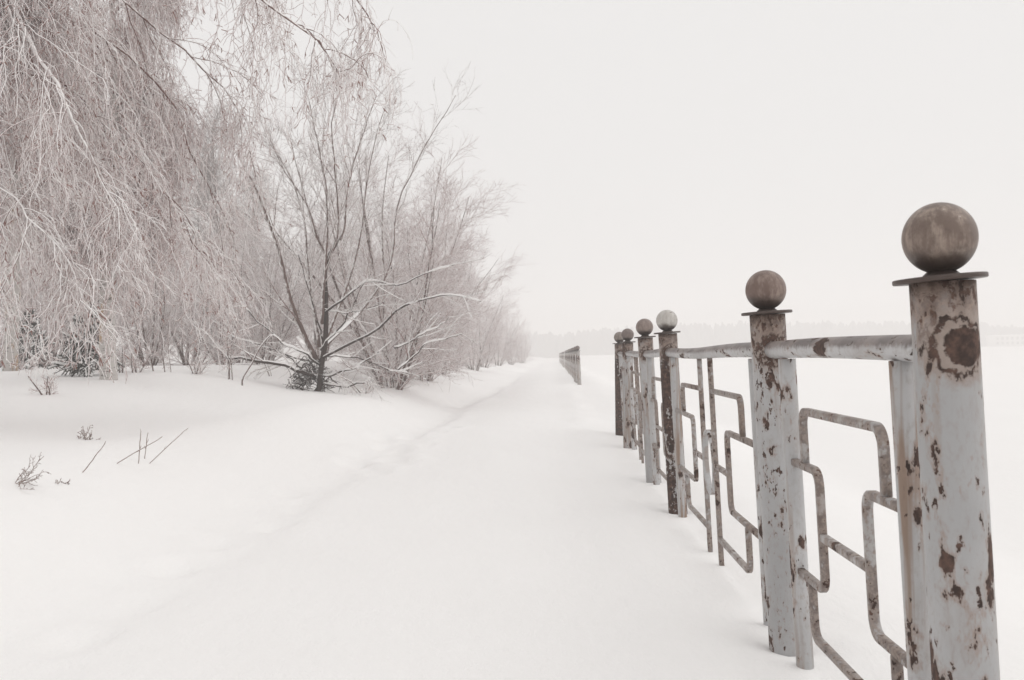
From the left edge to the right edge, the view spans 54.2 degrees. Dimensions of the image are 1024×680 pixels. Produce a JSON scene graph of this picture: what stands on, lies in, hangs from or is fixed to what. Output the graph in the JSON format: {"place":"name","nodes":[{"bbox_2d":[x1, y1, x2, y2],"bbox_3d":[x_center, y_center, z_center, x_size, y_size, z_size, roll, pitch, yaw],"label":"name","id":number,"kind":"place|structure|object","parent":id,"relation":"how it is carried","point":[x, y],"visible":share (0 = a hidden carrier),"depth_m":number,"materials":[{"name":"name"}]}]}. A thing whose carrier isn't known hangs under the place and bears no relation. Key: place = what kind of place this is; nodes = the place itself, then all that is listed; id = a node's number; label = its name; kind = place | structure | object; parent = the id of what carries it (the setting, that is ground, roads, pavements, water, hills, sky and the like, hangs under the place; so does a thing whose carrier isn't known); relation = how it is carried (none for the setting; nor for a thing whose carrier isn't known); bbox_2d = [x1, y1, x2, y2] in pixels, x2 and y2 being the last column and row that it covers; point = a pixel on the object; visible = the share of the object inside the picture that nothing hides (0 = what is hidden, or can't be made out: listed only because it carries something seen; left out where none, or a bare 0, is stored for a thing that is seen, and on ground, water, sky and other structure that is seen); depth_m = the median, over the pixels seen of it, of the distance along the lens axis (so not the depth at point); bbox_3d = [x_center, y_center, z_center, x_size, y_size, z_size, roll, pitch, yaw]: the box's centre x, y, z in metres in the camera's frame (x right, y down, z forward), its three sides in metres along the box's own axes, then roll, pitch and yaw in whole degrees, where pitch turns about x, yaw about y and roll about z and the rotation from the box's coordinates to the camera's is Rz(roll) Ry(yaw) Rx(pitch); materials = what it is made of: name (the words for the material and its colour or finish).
{"place":"outdoors","nodes":[
{"label":"outdoors","id":0,"kind":"place"},
{"bbox_2d":[0,346,1023,679],"bbox_3d":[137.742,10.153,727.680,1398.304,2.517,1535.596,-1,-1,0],"label":"snow ground","id":1,"kind":"structure","parent":0,"point":[506,520],"depth_m":6.47,"materials":[{"name":"white snow"}]},
{"bbox_2d":[0,137,32,356],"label":"tall tree","id":2,"kind":"object","parent":1,"relation":"on","point":[5,235],"visible":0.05,"depth_m":42.12,"materials":[{"name":"grey plant"}]},
{"bbox_2d":[1,347,43,369],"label":"frosted brush","id":3,"kind":"object","parent":1,"relation":"on","point":[31,365],"visible":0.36,"depth_m":19.23,"materials":[{"name":"grey plant"}]},
{"bbox_2d":[0,224,54,367],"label":"bush","id":4,"kind":"object","parent":1,"relation":"on","point":[26,272],"visible":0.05,"depth_m":26.89,"materials":[{"name":"grey plant"}]},
{"bbox_2d":[0,309,55,368],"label":"young spruce","id":5,"kind":"object","parent":1,"relation":"on","point":[32,346],"visible":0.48,"depth_m":20.42,"materials":[{"name":"grey plant"}]},
{"bbox_2d":[15,452,48,489],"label":"dry weed","id":6,"kind":"object","parent":1,"relation":"on","point":[25,479],"visible":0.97,"depth_m":6.12,"materials":[{"name":"plant"}]},
{"bbox_2d":[27,366,58,394],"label":"shrub","id":7,"kind":"object","parent":1,"relation":"on","point":[48,387],"visible":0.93,"depth_m":13.11,"materials":[{"name":"grey plant"}]},
{"bbox_2d":[1,90,91,362],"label":"tall tree","id":8,"kind":"object","parent":1,"relation":"on","point":[40,247],"visible":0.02,"depth_m":37.89,"materials":[{"name":"grey plant"}]},
{"bbox_2d":[39,352,81,368],"bbox_3d":[-9.091,0.460,20.186,0.633,0.476,0.772,-2,-1,40],"label":"frosted brush","id":9,"kind":"object","parent":1,"relation":"on","point":[48,363],"visible":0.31,"depth_m":20.07,"materials":[{"name":"grey plant"}]},
{"bbox_2d":[0,203,123,365],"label":"bush","id":10,"kind":"object","parent":1,"relation":"on","point":[62,346],"visible":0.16,"depth_m":24.91,"materials":[{"name":"grey plant"}]},
{"bbox_2d":[0,0,159,370],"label":"weeping birch","id":11,"kind":"object","parent":1,"relation":"on","point":[14,166],"visible":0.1,"depth_m":18.27,"materials":[{"name":"grey plant"}]},
{"bbox_2d":[47,301,124,376],"bbox_3d":[-7.059,0.053,16.564,1.062,1.472,0.987,-2,-1,21],"label":"young spruce","id":12,"kind":"object","parent":1,"relation":"on","point":[79,370],"visible":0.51,"depth_m":16.47,"materials":[{"name":"grey plant"}]},
{"bbox_2d":[28,205,146,359],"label":"bush","id":13,"kind":"object","parent":1,"relation":"on","point":[90,304],"visible":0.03,"depth_m":29.03,"materials":[{"name":"grey plant"}]},
{"bbox_2d":[77,425,99,439],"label":"dry weed","id":14,"kind":"object","parent":1,"relation":"on","point":[89,436],"visible":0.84,"depth_m":8.37,"materials":[{"name":"plant"}]},
{"bbox_2d":[82,441,105,471],"bbox_3d":[-2.903,0.821,6.923,0.175,0.234,0.010,-1,-1,-19],"label":"dry stick","id":15,"kind":"object","parent":1,"relation":"on","point":[93,458],"visible":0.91,"depth_m":6.92,"materials":[{"name":"wood"}]},
{"bbox_2d":[52,90,153,345],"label":"tall tree","id":16,"kind":"object","parent":1,"relation":"on","point":[100,236],"visible":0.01,"depth_m":43.91,"materials":[{"name":"grey plant"}]},
{"bbox_2d":[96,344,137,371],"bbox_3d":[-7.031,0.363,17.627,0.653,0.600,0.753,-2,-1,38],"label":"frosted brush","id":17,"kind":"object","parent":1,"relation":"on","point":[125,358],"visible":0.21,"depth_m":17.71,"materials":[{"name":"grey plant"}]},
{"bbox_2d":[0,0,237,379],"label":"weeping birch","id":18,"kind":"object","parent":1,"relation":"on","point":[140,7],"visible":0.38,"depth_m":15.20,"materials":[{"name":"grey plant"}]},
{"bbox_2d":[117,343,133,372],"bbox_3d":[-6.757,0.340,17.263,0.534,0.645,0.365,-1,-1,15],"label":"sapling","id":19,"kind":"object","parent":1,"relation":"on","point":[122,367],"visible":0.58,"depth_m":17.27,"materials":[{"name":"grey plant"}]},
{"bbox_2d":[138,429,140,463],"bbox_3d":[-2.884,0.837,7.756,0.024,0.302,0.062,-1,-1,0],"label":"dry stick","id":20,"kind":"object","parent":1,"relation":"on","point":[139,446],"visible":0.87,"depth_m":7.76,"materials":[{"name":"wood"}]},
{"bbox_2d":[126,342,153,372],"bbox_3d":[-6.516,0.345,17.489,0.508,0.628,0.954,-1,-1,-26],"label":"frosted brush","id":21,"kind":"object","parent":1,"relation":"on","point":[132,362],"visible":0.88,"depth_m":17.38,"materials":[{"name":"grey plant"}]},
{"bbox_2d":[117,436,162,463],"bbox_3d":[-2.816,0.838,7.499,0.374,0.219,0.037,-1,-1,-9],"label":"dry stick","id":22,"kind":"object","parent":1,"relation":"on","point":[138,450],"visible":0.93,"depth_m":7.51,"materials":[{"name":"wood"}]},
{"bbox_2d":[79,194,223,365],"bbox_3d":[-9.514,-1.585,26.404,3.981,5.007,4.890,-1,-1,-26],"label":"bush","id":23,"kind":"object","parent":1,"relation":"on","point":[148,332],"visible":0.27,"depth_m":25.78,"materials":[{"name":"grey plant"}]},
{"bbox_2d":[142,342,162,370],"bbox_3d":[-6.417,0.343,17.833,0.385,0.621,0.584,-1,-1,-20],"label":"sapling","id":24,"kind":"object","parent":1,"relation":"on","point":[150,361],"visible":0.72,"depth_m":17.78,"materials":[{"name":"grey plant"}]},
{"bbox_2d":[147,330,177,371],"bbox_3d":[-6.121,0.213,17.740,0.468,0.930,0.624,-1,-1,0],"label":"sapling","id":25,"kind":"object","parent":1,"relation":"on","point":[158,355],"visible":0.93,"depth_m":17.73,"materials":[{"name":"grey plant"}]},
{"bbox_2d":[150,428,187,462],"bbox_3d":[-2.730,0.853,7.901,0.331,0.302,0.051,-1,-1,-2],"label":"dry stick","id":26,"kind":"object","parent":1,"relation":"on","point":[167,446],"visible":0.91,"depth_m":7.90,"materials":[{"name":"wood"}]},
{"bbox_2d":[116,76,226,362],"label":"tall tree","id":27,"kind":"object","parent":1,"relation":"on","point":[156,318],"visible":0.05,"depth_m":40.03,"materials":[{"name":"grey plant"}]},
{"bbox_2d":[96,182,258,364],"bbox_3d":[-9.895,-1.863,29.708,5.130,5.840,5.719,-1,-1,-22],"label":"bush","id":28,"kind":"object","parent":1,"relation":"on","point":[182,358],"visible":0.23,"depth_m":29.61,"materials":[{"name":"grey plant"}]},
{"bbox_2d":[184,347,217,373],"bbox_3d":[-5.685,0.415,18.275,0.472,0.624,0.797,-1,-1,0],"label":"frosted brush","id":29,"kind":"object","parent":1,"relation":"on","point":[197,367],"visible":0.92,"depth_m":18.28,"materials":[{"name":"grey plant"}]},
{"bbox_2d":[0,0,412,383],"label":"weeping birch","id":30,"kind":"object","parent":1,"relation":"on","point":[18,41],"visible":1,"depth_m":9.57,"materials":[{"name":"grey plant"}]},
{"bbox_2d":[155,214,283,364],"bbox_3d":[-7.542,-1.151,25.232,2.631,4.010,4.237,0,-2,-56],"label":"bush","id":31,"kind":"object","parent":1,"relation":"on","point":[213,324],"visible":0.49,"depth_m":24.83,"materials":[{"name":"grey plant"}]},
{"bbox_2d":[180,91,269,361],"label":"tall tree","id":32,"kind":"object","parent":1,"relation":"on","point":[213,164],"visible":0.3,"depth_m":45.77,"materials":[{"name":"grey plant"}]},
{"bbox_2d":[211,326,246,379],"bbox_3d":[-5.274,0.263,18.551,0.668,1.116,0.892,-1,-1,0],"label":"sapling","id":33,"kind":"object","parent":1,"relation":"on","point":[227,357],"visible":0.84,"depth_m":18.61,"materials":[{"name":"grey plant"}]},
{"bbox_2d":[174,216,301,362],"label":"bush","id":34,"kind":"object","parent":1,"relation":"on","point":[239,361],"visible":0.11,"depth_m":35.76,"materials":[{"name":"grey plant"}]},
{"bbox_2d":[241,334,281,385],"bbox_3d":[-4.508,0.403,17.997,0.751,1.020,0.034,-1,-1,0],"label":"bent sapling","id":35,"kind":"object","parent":1,"relation":"on","point":[260,346],"visible":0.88,"depth_m":17.99,"materials":[{"name":"grey plant"}]},
{"bbox_2d":[255,344,272,375],"bbox_3d":[-5.290,0.399,21.415,0.352,0.939,0.594,-1,-1,0],"label":"sapling","id":36,"kind":"object","parent":1,"relation":"on","point":[264,363],"visible":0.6,"depth_m":21.42,"materials":[{"name":"grey plant"}]},
{"bbox_2d":[227,159,304,359],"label":"tall tree","id":37,"kind":"object","parent":1,"relation":"on","point":[255,212],"visible":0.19,"depth_m":59.68,"materials":[{"name":"grey plant"}]},
{"bbox_2d":[194,209,353,364],"bbox_3d":[-6.571,-1.465,26.763,4.575,4.672,4.104,-1,-1,6],"label":"bush","id":38,"kind":"object","parent":1,"relation":"on","point":[288,313],"visible":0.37,"depth_m":26.95,"materials":[{"name":"grey plant"}]},
{"bbox_2d":[270,219,360,360],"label":"bush","id":39,"kind":"object","parent":1,"relation":"on","point":[317,349],"visible":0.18,"depth_m":32.64,"materials":[{"name":"grey plant"}]},
{"bbox_2d":[193,31,490,402],"bbox_3d":[-3.472,-2.314,20.102,6.194,7.853,4.795,-1,-1,0],"label":"bare tree","id":40,"kind":"object","parent":1,"relation":"on","point":[308,375],"visible":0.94,"depth_m":19.89,"materials":[{"name":"grey plant"}]},
{"bbox_2d":[287,225,404,357],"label":"bush","id":41,"kind":"object","parent":1,"relation":"on","point":[351,284],"visible":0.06,"depth_m":41.90,"materials":[{"name":"grey plant"}]},
{"bbox_2d":[205,126,493,394],"bbox_3d":[-3.154,-1.845,23.158,6.390,6.543,5.202,-2,-1,18],"label":"bush","id":42,"kind":"object","parent":1,"relation":"on","point":[401,380],"visible":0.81,"depth_m":22.37,"materials":[{"name":"grey plant"}]},
{"bbox_2d":[340,372,382,393],"bbox_3d":[-3.055,0.905,20.197,0.891,0.566,0.665,-1,-1,0],"label":"brush","id":43,"kind":"object","parent":1,"relation":"on","point":[371,388],"visible":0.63,"depth_m":20.27,"materials":[{"name":"grey plant"}]},
{"bbox_2d":[245,102,524,391],"bbox_3d":[-3.768,-2.254,26.814,7.371,7.527,6.612,-1,-1,-21],"label":"bush","id":44,"kind":"object","parent":1,"relation":"on","point":[333,279],"visible":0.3,"depth_m":25.68,"materials":[{"name":"grey plant"}]},
{"bbox_2d":[393,378,411,389],"bbox_3d":[-2.631,0.965,23.252,0.760,0.530,0.514,-2,-1,25],"label":"brush","id":45,"kind":"object","parent":1,"relation":"on","point":[406,383],"visible":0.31,"depth_m":23.21,"materials":[{"name":"grey plant"}]},
{"bbox_2d":[344,164,502,380],"bbox_3d":[-3.182,-1.786,30.520,4.413,6.726,7.108,0,-1,-41],"label":"bush","id":46,"kind":"object","parent":1,"relation":"on","point":[451,362],"visible":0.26,"depth_m":29.87,"materials":[{"name":"grey plant"}]},
{"bbox_2d":[354,190,529,377],"bbox_3d":[-3.051,-1.800,34.656,6.651,6.810,5.414,-2,-1,25],"label":"bush","id":47,"kind":"object","parent":1,"relation":"on","point":[493,281],"visible":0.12,"depth_m":35.07,"materials":[{"name":"grey plant"}]},
{"bbox_2d":[393,232,495,375],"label":"bush","id":48,"kind":"object","parent":1,"relation":"on","point":[461,347],"visible":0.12,"depth_m":40.13,"materials":[{"name":"grey plant"}]},
{"bbox_2d":[416,248,492,370],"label":"bush","id":49,"kind":"object","parent":1,"relation":"on","point":[467,363],"visible":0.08,"depth_m":47.11,"materials":[{"name":"grey plant"}]},
{"bbox_2d":[431,271,524,370],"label":"bush","id":50,"kind":"object","parent":1,"relation":"on","point":[490,330],"visible":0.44,"depth_m":54.85,"materials":[{"name":"grey plant"}]},
{"bbox_2d":[465,285,513,368],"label":"bush","id":51,"kind":"object","parent":1,"relation":"on","point":[496,347],"visible":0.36,"depth_m":64.73,"materials":[{"name":"grey plant"}]},
{"bbox_2d":[480,299,532,365],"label":"bush","id":52,"kind":"object","parent":1,"relation":"on","point":[505,349],"visible":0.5,"depth_m":77.45,"materials":[{"name":"grey plant"}]},
{"bbox_2d":[495,315,530,364],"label":"bush","id":53,"kind":"object","parent":1,"relation":"on","point":[515,360],"visible":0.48,"depth_m":94.05,"materials":[{"name":"grey plant"}]},
{"bbox_2d":[503,321,537,362],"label":"bush","id":54,"kind":"object","parent":1,"relation":"on","point":[524,359],"visible":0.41,"depth_m":117.59,"materials":[{"name":"grey plant"}]},
{"bbox_2d":[84,320,1023,364],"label":"wood","id":55,"kind":"object","parent":1,"relation":"on","point":[602,341],"visible":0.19,"depth_m":417.13,"materials":[{"name":"grey plant"}]},
{"bbox_2d":[559,352,564,367],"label":"metal fence","id":56,"kind":"object","parent":1,"relation":"on","point":[561,359],"visible":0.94,"depth_m":90.26,"materials":[{"name":"grey metal"}]},
{"bbox_2d":[564,346,580,384],"bbox_3d":[2.945,1.461,50.463,0.250,2.010,35.185,-1,-1,2],"label":"metal fence","id":57,"kind":"object","parent":1,"relation":"on","point":[572,363],"visible":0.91,"depth_m":37.92,"materials":[{"name":"grey metal"}]},
{"bbox_2d":[613,202,999,679],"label":"metal fence","id":58,"kind":"object","parent":1,"relation":"on","point":[940,504],"visible":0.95,"depth_m":2.55,"materials":[{"name":"metal"}]},
{"bbox_2d":[985,334,1023,346],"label":"building","id":59,"kind":"structure","parent":1,"relation":"on","point":[1004,340],"depth_m":401.37,"materials":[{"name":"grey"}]},
{"bbox_2d":[0,0,1023,367],"label":"sky","id":60,"kind":"structure","parent":0,"point":[661,155],"materials":[{"name":"white"}]}
]}

